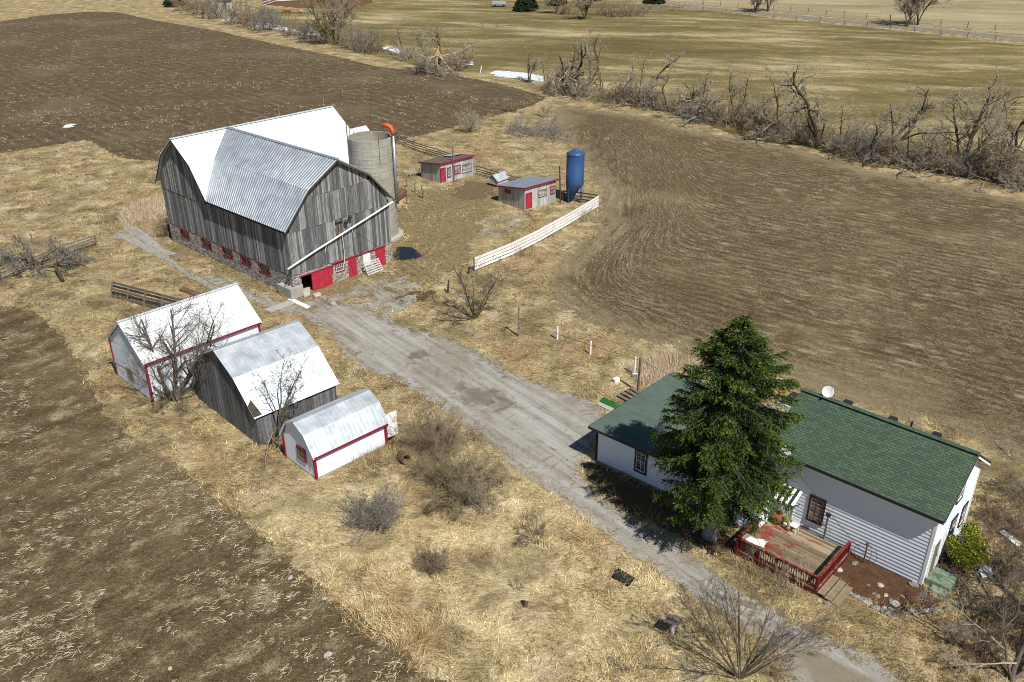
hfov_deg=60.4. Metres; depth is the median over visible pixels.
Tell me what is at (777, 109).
hedgerow tree
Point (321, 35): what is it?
hedgerow bush
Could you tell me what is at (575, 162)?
feed bin
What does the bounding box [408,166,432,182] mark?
board pen
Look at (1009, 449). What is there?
fallen branch
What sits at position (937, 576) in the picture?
side step
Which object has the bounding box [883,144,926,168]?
hedgerow bush
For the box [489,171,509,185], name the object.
hutch
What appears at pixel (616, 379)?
white box
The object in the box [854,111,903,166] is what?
hedgerow sapling
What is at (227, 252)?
window
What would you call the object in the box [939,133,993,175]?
hedgerow bush
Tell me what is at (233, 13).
hedgerow bush
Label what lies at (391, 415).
open door
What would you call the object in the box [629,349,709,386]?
tall grass
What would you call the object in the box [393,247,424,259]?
puddle
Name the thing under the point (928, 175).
fallen branch
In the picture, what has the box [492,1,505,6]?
stock trailer
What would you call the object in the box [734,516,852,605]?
deck
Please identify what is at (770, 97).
hedgerow sapling
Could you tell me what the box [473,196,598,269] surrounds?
board fence
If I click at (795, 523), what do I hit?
garden chair
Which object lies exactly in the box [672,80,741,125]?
hedgerow tree
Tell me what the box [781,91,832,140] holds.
hedgerow sapling
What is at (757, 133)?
fallen branch
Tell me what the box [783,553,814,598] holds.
saplings
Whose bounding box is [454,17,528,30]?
post fence
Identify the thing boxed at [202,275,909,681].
driveway
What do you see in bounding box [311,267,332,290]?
sliding door
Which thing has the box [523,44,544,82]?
hedgerow tree
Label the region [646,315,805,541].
spruce tree
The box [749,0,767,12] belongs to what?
road tree
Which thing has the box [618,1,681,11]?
bramble
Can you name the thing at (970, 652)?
bramble
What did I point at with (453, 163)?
pole
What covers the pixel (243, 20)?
hedgerow bush
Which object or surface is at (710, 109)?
hedgerow sapling
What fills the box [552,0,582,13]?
hedgerow bush
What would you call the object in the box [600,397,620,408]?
turf mat
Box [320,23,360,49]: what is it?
hedgerow bush
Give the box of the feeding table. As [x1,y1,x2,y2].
[664,614,683,634]
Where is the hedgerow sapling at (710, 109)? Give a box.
[697,92,725,125]
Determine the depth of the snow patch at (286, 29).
216.99 m
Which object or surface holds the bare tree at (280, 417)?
on the ground at (84, 190)
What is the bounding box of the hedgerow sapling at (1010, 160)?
[991,145,1023,183]
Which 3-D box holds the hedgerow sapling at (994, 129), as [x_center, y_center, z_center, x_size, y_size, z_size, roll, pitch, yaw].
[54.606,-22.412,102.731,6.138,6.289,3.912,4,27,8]
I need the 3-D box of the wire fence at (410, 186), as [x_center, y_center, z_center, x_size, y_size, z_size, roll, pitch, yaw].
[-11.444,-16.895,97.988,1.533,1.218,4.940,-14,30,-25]
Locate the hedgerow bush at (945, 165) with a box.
[923,138,985,174]
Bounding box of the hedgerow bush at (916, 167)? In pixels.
[892,137,966,174]
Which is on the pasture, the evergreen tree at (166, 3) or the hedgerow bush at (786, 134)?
the hedgerow bush at (786, 134)
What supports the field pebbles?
on the ploughed field at (27, 339)
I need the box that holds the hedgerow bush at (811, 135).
[792,124,834,144]
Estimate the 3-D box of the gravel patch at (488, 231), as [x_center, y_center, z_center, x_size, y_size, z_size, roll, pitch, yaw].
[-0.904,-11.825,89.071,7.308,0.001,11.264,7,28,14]
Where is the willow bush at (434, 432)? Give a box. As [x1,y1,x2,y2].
[373,398,479,480]
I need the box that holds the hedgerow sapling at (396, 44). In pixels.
[389,20,416,56]
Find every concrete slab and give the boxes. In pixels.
[264,301,293,312]
[596,402,613,411]
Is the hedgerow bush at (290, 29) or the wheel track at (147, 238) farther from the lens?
the hedgerow bush at (290, 29)
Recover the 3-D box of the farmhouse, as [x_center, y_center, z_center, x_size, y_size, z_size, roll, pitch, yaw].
[15.113,5.210,48.808,19.171,6.830,11.658,23,35,37]
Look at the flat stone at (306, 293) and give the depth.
73.50 m
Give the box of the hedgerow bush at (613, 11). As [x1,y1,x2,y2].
[605,2,636,16]
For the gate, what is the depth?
257.31 m
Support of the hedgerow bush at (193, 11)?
on the ground at (84, 190)
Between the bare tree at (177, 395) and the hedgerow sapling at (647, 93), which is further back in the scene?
the hedgerow sapling at (647, 93)
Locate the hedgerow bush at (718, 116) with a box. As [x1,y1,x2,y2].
[690,94,741,122]
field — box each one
[0,12,544,160]
[0,306,452,681]
[547,106,1023,464]
[668,0,1023,34]
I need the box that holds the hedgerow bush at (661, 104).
[648,96,677,110]
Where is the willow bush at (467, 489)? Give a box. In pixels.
[396,427,527,523]
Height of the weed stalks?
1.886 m
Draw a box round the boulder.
[324,651,332,657]
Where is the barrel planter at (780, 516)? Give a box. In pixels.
[772,510,782,524]
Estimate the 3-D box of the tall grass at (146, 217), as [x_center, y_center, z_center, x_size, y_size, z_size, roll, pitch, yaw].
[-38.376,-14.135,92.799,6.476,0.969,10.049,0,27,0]
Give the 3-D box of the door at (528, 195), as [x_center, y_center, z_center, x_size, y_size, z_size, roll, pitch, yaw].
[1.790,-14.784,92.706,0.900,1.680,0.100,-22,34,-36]
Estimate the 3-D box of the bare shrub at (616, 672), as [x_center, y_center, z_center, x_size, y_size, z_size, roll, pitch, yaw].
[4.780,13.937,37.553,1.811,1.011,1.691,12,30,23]
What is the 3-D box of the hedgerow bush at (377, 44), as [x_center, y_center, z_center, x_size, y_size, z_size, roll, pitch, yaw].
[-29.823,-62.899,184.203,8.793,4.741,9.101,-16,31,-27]
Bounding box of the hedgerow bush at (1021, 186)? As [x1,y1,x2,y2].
[997,161,1023,192]
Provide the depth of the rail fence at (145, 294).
71.80 m
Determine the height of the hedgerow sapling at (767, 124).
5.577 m
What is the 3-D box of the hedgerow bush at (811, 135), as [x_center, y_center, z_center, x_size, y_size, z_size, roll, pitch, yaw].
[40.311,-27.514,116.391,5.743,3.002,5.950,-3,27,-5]
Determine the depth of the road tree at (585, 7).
228.94 m
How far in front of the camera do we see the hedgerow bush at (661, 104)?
134.94 m
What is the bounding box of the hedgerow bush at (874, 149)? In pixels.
[841,130,903,167]
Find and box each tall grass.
[117,193,166,225]
[350,430,419,464]
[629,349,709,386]
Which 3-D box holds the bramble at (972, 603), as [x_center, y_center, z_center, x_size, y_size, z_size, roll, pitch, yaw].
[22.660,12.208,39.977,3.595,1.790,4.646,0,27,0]
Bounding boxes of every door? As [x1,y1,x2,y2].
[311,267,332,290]
[348,257,357,276]
[362,253,370,270]
[375,247,385,267]
[386,411,397,437]
[440,167,445,181]
[525,192,531,208]
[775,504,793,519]
[925,534,942,576]
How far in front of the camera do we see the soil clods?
41.83 m
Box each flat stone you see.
[303,287,309,296]
[313,292,321,296]
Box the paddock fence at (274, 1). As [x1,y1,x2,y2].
[262,0,287,4]
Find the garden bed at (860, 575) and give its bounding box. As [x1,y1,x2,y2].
[834,553,938,614]
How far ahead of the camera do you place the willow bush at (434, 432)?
52.26 m
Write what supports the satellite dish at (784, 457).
attached to the farmhouse
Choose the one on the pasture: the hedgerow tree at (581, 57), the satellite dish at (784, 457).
the hedgerow tree at (581, 57)
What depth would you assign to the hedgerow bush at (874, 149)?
108.39 m
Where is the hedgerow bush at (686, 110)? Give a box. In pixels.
[667,99,704,118]
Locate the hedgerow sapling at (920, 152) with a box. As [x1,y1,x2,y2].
[883,104,939,168]
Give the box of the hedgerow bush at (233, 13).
[212,0,253,24]
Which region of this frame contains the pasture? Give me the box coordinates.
[237,0,1023,186]
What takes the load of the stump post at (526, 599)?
on the ground at (84, 190)
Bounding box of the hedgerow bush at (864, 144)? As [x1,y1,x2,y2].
[837,114,897,160]
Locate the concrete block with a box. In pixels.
[277,282,303,299]
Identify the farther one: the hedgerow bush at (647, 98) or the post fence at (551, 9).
the post fence at (551, 9)
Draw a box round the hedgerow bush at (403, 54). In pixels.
[388,42,412,60]
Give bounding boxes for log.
[53,263,64,281]
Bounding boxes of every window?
[125,366,134,380]
[179,228,189,239]
[200,237,211,249]
[221,246,233,259]
[240,254,250,266]
[258,262,270,275]
[296,444,306,463]
[335,261,344,272]
[447,167,451,177]
[454,164,460,174]
[462,163,471,173]
[538,188,546,197]
[550,185,555,194]
[633,449,647,475]
[805,494,826,525]
[945,513,958,543]
[955,484,965,504]
[957,501,968,527]
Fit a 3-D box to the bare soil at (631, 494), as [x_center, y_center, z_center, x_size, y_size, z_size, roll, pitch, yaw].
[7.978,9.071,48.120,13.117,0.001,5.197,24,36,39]
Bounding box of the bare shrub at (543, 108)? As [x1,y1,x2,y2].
[536,100,554,117]
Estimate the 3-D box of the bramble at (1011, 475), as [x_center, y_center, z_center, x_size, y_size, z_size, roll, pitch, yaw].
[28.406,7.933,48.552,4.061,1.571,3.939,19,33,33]
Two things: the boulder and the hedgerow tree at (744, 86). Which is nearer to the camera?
the boulder
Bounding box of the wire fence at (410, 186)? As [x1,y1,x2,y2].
[398,178,423,196]
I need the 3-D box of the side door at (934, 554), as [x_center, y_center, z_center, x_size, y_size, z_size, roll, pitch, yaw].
[20.375,10.385,42.492,0.100,2.050,0.960,23,35,37]
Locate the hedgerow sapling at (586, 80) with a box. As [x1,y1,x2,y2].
[562,67,593,100]
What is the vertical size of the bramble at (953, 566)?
1.029 m
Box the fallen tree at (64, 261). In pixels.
[0,226,96,279]
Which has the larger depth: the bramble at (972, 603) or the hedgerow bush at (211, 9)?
the hedgerow bush at (211, 9)
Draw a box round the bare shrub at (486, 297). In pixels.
[433,255,515,322]
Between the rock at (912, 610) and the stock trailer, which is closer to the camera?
the rock at (912, 610)
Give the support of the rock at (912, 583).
on the garden bed at (860, 575)
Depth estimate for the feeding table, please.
39.48 m
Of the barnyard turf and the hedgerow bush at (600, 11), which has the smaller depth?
the barnyard turf
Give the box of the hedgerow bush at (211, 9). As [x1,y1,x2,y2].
[192,0,229,19]
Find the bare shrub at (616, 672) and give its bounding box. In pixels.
[607,649,646,681]
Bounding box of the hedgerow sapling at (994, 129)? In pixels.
[950,122,1007,174]
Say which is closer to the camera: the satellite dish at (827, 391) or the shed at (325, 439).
the satellite dish at (827, 391)
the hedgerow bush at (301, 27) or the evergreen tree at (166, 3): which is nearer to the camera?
the hedgerow bush at (301, 27)
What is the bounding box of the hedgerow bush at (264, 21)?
[246,0,283,31]
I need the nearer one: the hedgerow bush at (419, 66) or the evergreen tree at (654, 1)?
the hedgerow bush at (419, 66)
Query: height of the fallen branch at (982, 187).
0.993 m
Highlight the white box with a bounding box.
[612,377,619,382]
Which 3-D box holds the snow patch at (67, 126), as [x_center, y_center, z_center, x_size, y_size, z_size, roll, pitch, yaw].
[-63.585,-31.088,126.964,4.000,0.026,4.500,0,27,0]
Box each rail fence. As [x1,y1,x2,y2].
[0,235,97,281]
[110,281,183,307]
[395,135,450,156]
[476,165,520,180]
[562,190,597,201]
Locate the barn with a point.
(273, 202)
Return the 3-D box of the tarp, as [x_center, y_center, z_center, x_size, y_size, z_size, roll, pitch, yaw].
[12.370,10.109,44.242,0.942,0.464,1.192,23,35,37]
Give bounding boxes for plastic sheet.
[978,564,993,577]
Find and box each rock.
[889,600,899,606]
[908,581,918,587]
[909,608,918,614]
[944,605,952,610]
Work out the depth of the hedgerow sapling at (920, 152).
105.49 m
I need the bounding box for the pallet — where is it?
[363,258,382,274]
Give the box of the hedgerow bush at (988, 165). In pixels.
[940,130,1023,183]
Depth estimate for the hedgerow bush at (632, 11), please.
237.01 m
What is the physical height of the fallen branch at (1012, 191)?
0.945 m
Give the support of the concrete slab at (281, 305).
on the driveway
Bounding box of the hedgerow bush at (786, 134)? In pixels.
[766,119,803,138]
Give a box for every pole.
[452,146,454,180]
[559,166,560,202]
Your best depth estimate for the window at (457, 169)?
102.55 m
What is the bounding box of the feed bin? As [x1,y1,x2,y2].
[566,148,584,202]
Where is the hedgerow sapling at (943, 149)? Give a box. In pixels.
[926,125,985,170]
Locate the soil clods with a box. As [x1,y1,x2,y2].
[0,309,429,681]
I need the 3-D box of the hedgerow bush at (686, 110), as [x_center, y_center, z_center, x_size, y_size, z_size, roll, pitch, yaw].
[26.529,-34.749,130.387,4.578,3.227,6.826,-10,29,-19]
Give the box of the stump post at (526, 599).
[523,597,528,607]
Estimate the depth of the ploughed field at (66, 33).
151.67 m
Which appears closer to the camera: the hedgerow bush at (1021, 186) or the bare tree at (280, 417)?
the bare tree at (280, 417)
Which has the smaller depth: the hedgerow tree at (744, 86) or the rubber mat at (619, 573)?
the rubber mat at (619, 573)
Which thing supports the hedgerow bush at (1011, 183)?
on the pasture
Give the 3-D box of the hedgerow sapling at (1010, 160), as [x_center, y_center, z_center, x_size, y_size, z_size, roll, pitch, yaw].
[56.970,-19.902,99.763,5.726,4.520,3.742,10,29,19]
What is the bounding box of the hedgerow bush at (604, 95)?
[593,84,624,104]
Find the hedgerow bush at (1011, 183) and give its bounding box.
[996,169,1023,187]
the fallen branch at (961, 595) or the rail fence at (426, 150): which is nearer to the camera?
the fallen branch at (961, 595)
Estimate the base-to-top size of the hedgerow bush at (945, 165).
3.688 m
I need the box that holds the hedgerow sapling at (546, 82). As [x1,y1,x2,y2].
[536,52,554,87]
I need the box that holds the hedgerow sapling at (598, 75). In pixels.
[585,59,609,91]
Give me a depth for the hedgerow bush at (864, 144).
109.45 m
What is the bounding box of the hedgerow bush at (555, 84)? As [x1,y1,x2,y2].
[529,71,564,96]
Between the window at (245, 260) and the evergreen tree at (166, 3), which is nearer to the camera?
the window at (245, 260)
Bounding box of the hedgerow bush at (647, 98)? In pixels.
[624,82,676,107]
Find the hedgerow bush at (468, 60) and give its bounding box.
[439,42,477,68]
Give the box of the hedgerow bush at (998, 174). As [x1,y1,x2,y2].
[979,158,1023,181]
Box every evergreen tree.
[161,0,183,6]
[513,0,538,11]
[642,0,666,3]
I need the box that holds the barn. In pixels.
[155,98,394,290]
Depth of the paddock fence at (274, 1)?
266.17 m
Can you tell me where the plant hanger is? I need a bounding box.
[854,542,876,562]
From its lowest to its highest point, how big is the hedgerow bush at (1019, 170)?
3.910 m
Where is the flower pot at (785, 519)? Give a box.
[782,515,789,525]
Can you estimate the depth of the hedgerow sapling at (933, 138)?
104.58 m
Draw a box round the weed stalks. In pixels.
[468,416,488,445]
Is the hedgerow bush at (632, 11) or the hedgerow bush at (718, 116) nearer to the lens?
the hedgerow bush at (718, 116)
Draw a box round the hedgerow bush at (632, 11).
[616,1,646,15]
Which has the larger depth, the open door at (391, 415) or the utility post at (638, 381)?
the utility post at (638, 381)
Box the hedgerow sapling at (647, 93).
[637,79,665,110]
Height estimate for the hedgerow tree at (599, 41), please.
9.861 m
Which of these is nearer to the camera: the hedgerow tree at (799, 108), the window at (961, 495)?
the window at (961, 495)
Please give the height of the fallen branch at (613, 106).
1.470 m
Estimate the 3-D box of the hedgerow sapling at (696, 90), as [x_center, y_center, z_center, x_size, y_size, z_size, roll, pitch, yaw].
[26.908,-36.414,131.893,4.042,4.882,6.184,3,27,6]
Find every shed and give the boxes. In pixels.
[105,283,261,401]
[189,319,338,446]
[216,0,231,9]
[279,388,397,479]
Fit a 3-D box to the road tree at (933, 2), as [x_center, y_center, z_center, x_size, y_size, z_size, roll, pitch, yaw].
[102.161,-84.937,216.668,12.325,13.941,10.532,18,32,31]
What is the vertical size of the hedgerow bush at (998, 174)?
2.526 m
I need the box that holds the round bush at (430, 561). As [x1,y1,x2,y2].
[409,539,457,579]
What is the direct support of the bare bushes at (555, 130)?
on the ground at (84, 190)
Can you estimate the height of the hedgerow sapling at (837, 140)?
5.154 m
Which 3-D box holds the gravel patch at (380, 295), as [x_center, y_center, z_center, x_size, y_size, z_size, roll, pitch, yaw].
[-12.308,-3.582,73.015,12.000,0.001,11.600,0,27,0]
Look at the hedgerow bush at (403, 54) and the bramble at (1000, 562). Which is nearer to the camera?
the bramble at (1000, 562)
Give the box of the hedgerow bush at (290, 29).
[276,17,302,36]
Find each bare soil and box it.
[395,290,439,301]
[450,181,497,200]
[583,461,740,565]
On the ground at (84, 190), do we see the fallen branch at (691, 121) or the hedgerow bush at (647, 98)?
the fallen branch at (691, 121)
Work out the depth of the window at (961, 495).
42.78 m
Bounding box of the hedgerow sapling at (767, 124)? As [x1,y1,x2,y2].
[758,90,778,131]
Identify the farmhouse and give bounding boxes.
[588,372,990,585]
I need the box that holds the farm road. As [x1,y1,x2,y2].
[635,0,1023,40]
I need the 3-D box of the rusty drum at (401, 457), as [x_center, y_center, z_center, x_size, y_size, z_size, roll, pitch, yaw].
[-6.375,6.855,51.910,0.600,0.722,0.938,-14,30,-25]
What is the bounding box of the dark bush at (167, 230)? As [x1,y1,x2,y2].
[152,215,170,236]
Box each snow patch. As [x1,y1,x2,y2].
[63,123,78,127]
[253,22,319,35]
[382,46,403,53]
[490,70,543,81]
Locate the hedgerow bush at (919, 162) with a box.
[892,143,937,172]
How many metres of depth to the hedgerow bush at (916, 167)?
105.19 m
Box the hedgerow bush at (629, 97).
[592,76,652,108]
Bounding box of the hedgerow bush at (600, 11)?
[587,0,620,15]
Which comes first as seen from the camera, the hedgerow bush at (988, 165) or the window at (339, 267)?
the window at (339, 267)
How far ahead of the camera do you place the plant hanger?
43.67 m
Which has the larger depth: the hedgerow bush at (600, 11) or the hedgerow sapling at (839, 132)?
the hedgerow bush at (600, 11)
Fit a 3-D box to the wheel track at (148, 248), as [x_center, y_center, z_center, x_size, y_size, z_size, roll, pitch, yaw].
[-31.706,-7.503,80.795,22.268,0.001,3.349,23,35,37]
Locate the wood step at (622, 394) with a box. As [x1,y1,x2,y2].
[617,387,639,400]
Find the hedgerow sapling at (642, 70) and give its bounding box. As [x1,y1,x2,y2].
[614,50,660,102]
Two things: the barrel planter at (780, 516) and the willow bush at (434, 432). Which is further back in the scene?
the willow bush at (434, 432)
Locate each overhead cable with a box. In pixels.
[341,222,638,359]
[796,470,883,575]
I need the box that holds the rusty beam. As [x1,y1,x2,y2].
[179,286,201,295]
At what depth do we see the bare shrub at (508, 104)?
134.37 m
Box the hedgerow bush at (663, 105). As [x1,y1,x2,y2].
[651,88,688,112]
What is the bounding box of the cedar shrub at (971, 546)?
[945,521,989,571]
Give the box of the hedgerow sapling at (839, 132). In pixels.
[821,96,866,152]
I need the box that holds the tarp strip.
[1000,530,1020,545]
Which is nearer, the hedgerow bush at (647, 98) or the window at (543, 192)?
the window at (543, 192)
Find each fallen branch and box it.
[555,89,569,98]
[611,98,633,107]
[653,111,682,117]
[678,117,703,124]
[745,112,775,139]
[756,128,772,136]
[775,135,792,143]
[828,152,844,158]
[861,150,876,166]
[890,165,905,175]
[897,167,932,177]
[934,177,957,183]
[945,567,978,590]
[951,589,968,611]
[973,181,993,192]
[973,572,1022,619]
[1002,186,1023,192]
[1003,433,1018,458]
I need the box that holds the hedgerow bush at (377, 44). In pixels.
[349,30,393,54]
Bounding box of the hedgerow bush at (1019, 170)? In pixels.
[977,149,1023,186]
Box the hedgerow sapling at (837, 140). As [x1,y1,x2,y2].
[830,121,875,162]
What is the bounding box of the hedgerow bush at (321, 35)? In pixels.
[299,20,343,43]
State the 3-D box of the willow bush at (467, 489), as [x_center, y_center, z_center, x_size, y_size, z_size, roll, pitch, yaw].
[-2.697,6.720,48.952,6.993,3.610,6.951,-9,28,-17]
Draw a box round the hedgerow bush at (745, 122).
[730,105,769,129]
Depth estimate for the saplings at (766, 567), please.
42.40 m
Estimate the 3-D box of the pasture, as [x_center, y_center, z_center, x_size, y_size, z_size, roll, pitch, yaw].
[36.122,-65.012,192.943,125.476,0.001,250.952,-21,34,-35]
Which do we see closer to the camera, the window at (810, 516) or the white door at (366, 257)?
the window at (810, 516)
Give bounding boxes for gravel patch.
[302,275,420,318]
[478,213,527,239]
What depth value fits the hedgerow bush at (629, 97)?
137.92 m
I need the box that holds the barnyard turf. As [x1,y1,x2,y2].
[178,187,498,305]
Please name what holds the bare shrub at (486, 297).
on the ground at (84, 190)
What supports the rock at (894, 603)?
on the garden bed at (860, 575)
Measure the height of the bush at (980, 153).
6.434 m
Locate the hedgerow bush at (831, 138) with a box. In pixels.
[808,123,850,151]
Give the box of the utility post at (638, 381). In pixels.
[637,357,641,390]
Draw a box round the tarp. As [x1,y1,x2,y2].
[746,536,769,547]
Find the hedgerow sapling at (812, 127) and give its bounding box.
[799,110,830,145]
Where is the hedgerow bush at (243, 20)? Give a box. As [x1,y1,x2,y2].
[225,0,269,28]
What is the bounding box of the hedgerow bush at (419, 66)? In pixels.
[413,58,442,71]
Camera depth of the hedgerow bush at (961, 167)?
103.10 m
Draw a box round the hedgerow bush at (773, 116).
[742,104,800,137]
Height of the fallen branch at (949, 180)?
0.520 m
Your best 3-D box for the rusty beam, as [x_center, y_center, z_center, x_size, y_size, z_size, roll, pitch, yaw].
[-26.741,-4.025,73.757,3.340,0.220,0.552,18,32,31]
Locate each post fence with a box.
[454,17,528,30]
[468,0,648,18]
[656,4,996,40]
[703,1,995,30]
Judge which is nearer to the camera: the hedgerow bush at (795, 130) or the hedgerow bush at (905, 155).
the hedgerow bush at (905, 155)
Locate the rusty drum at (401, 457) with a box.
[397,451,410,463]
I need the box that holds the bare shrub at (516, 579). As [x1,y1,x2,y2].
[514,571,530,593]
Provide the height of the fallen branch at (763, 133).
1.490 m
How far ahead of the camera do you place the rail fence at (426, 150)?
113.31 m
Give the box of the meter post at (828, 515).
[821,512,831,540]
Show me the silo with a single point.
(373, 153)
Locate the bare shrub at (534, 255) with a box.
[514,246,535,258]
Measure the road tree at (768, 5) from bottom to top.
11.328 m
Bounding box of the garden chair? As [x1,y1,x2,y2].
[789,516,800,533]
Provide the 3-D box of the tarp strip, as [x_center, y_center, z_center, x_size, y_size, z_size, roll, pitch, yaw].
[25.853,10.221,45.603,0.412,0.060,1.288,-8,28,-16]
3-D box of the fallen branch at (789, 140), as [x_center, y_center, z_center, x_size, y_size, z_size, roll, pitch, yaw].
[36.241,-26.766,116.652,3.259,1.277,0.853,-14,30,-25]
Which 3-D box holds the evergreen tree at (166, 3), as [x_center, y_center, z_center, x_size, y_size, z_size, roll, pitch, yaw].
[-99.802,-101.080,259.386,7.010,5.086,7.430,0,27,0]
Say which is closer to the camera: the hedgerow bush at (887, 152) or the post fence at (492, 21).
the hedgerow bush at (887, 152)
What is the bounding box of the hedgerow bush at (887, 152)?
[852,134,913,166]
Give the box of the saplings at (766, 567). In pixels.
[751,544,788,589]
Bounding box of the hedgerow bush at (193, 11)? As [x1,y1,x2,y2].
[177,0,212,15]
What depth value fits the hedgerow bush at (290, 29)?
204.65 m
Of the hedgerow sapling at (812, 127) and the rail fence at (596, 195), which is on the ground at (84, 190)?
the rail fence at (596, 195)
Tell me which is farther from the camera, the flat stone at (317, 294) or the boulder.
the flat stone at (317, 294)
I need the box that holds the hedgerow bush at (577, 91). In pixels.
[562,74,604,97]
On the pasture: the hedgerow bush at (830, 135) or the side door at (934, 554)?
the hedgerow bush at (830, 135)
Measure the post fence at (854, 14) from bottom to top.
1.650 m
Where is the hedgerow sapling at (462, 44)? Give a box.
[452,40,478,65]
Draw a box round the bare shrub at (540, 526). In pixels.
[516,507,548,545]
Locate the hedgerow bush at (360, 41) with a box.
[337,18,384,53]
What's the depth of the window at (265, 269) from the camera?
75.04 m
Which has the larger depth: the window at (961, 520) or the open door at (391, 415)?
the open door at (391, 415)
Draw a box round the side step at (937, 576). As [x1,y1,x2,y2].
[924,566,957,599]
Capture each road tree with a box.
[541,0,563,13]
[571,0,600,18]
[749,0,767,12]
[766,0,777,10]
[891,0,924,26]
[902,0,953,24]
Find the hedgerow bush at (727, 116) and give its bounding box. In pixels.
[705,89,767,127]
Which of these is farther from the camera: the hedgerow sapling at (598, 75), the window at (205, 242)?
the hedgerow sapling at (598, 75)
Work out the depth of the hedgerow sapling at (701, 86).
128.98 m
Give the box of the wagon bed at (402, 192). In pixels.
[398,188,406,199]
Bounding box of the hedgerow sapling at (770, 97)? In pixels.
[740,92,776,122]
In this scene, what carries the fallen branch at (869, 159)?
on the ground at (84, 190)
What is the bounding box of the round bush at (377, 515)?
[337,471,419,544]
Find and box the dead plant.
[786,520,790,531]
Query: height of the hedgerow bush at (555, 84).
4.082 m
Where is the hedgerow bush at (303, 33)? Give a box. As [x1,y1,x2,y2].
[291,19,316,39]
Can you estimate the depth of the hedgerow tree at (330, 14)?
191.19 m
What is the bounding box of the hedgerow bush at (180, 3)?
[167,0,200,10]
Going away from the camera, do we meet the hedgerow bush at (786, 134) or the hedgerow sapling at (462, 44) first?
the hedgerow bush at (786, 134)
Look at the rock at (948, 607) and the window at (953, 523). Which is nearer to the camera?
the rock at (948, 607)
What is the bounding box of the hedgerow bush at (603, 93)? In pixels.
[588,82,621,101]
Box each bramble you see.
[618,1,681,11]
[934,547,978,593]
[938,618,1011,669]
[962,579,1023,660]
[971,482,1023,556]
[980,464,1023,511]
[980,529,1023,585]
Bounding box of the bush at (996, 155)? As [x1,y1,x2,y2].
[963,131,1023,188]
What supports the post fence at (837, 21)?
on the pasture
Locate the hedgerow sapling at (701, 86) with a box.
[672,66,723,114]
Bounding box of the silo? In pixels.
[345,119,403,241]
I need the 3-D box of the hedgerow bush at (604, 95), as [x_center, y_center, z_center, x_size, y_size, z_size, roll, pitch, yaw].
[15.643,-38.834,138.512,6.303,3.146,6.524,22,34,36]
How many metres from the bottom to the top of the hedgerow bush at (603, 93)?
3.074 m
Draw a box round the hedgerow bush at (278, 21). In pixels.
[268,9,289,27]
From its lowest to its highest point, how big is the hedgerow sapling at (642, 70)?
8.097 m
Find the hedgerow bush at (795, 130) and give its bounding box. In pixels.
[782,112,818,139]
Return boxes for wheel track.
[112,232,218,289]
[123,226,240,284]
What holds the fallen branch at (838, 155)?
on the stubble field at (912, 226)
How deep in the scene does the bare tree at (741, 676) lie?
37.24 m
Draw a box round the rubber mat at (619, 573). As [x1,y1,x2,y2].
[612,568,634,585]
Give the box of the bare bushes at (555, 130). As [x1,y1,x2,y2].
[494,107,575,141]
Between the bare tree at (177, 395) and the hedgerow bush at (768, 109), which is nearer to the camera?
the bare tree at (177, 395)
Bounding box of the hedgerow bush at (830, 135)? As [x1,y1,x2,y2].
[808,117,871,153]
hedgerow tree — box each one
[301,0,363,44]
[410,27,478,77]
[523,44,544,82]
[543,36,592,95]
[578,26,610,84]
[607,51,648,102]
[656,51,684,79]
[659,71,710,111]
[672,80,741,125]
[721,60,757,120]
[743,63,811,138]
[765,57,828,147]
[856,80,965,154]
[924,63,1023,161]
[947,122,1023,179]
[979,97,1023,168]
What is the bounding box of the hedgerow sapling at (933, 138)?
[894,126,950,173]
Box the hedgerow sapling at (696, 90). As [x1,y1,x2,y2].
[679,81,704,111]
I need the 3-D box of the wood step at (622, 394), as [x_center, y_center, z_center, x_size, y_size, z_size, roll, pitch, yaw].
[7.824,3.574,58.741,1.627,0.140,0.979,-24,36,-39]
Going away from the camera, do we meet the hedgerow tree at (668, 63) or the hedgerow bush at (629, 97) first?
the hedgerow bush at (629, 97)
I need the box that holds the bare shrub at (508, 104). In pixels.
[499,97,518,110]
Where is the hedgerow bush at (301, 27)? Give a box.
[293,19,310,32]
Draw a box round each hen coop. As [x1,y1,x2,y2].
[418,153,475,183]
[496,176,558,210]
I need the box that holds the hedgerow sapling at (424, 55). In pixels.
[414,44,435,66]
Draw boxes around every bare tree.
[87,275,256,416]
[252,348,310,472]
[663,537,849,680]
[916,498,1023,681]
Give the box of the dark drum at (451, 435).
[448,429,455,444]
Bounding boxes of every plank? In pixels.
[287,299,309,308]
[320,298,331,305]
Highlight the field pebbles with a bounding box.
[3,321,411,681]
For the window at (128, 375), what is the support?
in the white shed at (247, 319)
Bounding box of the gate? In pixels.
[679,0,702,6]
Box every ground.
[0,0,1023,681]
[262,0,372,8]
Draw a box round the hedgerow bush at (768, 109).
[744,92,784,127]
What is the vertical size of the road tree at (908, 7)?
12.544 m
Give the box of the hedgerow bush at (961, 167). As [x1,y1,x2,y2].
[946,155,978,178]
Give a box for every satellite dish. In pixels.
[781,446,790,484]
[822,386,833,397]
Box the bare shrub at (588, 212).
[579,206,606,222]
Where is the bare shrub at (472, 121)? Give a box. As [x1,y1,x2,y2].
[450,103,491,131]

